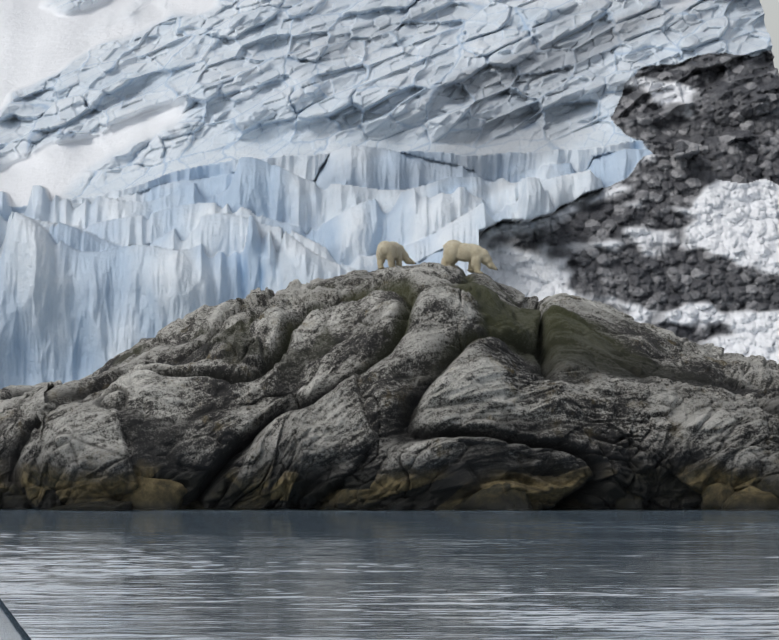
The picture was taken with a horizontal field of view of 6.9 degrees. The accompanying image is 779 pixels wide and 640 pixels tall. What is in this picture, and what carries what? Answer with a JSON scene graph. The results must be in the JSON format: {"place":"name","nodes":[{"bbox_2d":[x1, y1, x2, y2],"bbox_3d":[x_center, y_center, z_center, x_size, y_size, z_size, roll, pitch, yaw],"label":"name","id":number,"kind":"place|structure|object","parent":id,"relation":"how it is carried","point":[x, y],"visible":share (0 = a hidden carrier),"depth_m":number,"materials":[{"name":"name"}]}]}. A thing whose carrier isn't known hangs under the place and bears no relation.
{"place":"outdoors","nodes":[
{"label":"outdoors","id":0,"kind":"place"},
{"bbox_2d":[0,509,778,639],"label":"fjord water","id":1,"kind":"structure","parent":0,"point":[403,575],"depth_m":164.71,"materials":[{"name":"grey liquid"}]},
{"bbox_2d":[0,599,30,639],"bbox_3d":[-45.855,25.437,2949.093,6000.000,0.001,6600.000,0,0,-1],"label":"boat","id":2,"kind":"object","parent":1,"relation":"on","point":[11,628],"depth_m":134.70,"materials":[{"name":"white"}]},
{"bbox_2d":[0,0,778,388],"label":"glacier front","id":3,"kind":"object","parent":1,"relation":"on","point":[164,162],"visible":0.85,"depth_m":1046.06,"materials":[{"name":"ice"}]},
{"bbox_2d":[0,262,778,510],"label":"islet rock","id":4,"kind":"object","parent":1,"relation":"on","point":[428,386],"visible":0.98,"depth_m":238.45,"materials":[{"name":"grey stone"}]},
{"bbox_2d":[0,476,778,510],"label":"shore boulders","id":5,"kind":"object","parent":4,"relation":"on","point":[150,494],"visible":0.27,"depth_m":237.15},
{"bbox_2d":[376,241,415,268],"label":"polar bear","id":6,"kind":"object","parent":4,"relation":"on","point":[391,252],"visible":0.92,"depth_m":250.05},
{"bbox_2d":[441,240,497,273],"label":"polar bear","id":7,"kind":"object","parent":4,"relation":"on","point":[474,256],"visible":0.98,"depth_m":250.19},
{"bbox_2d":[760,0,778,72],"label":"sky","id":8,"kind":"structure","parent":0,"point":[770,7],"materials":[{"name":"grey"}]}
]}

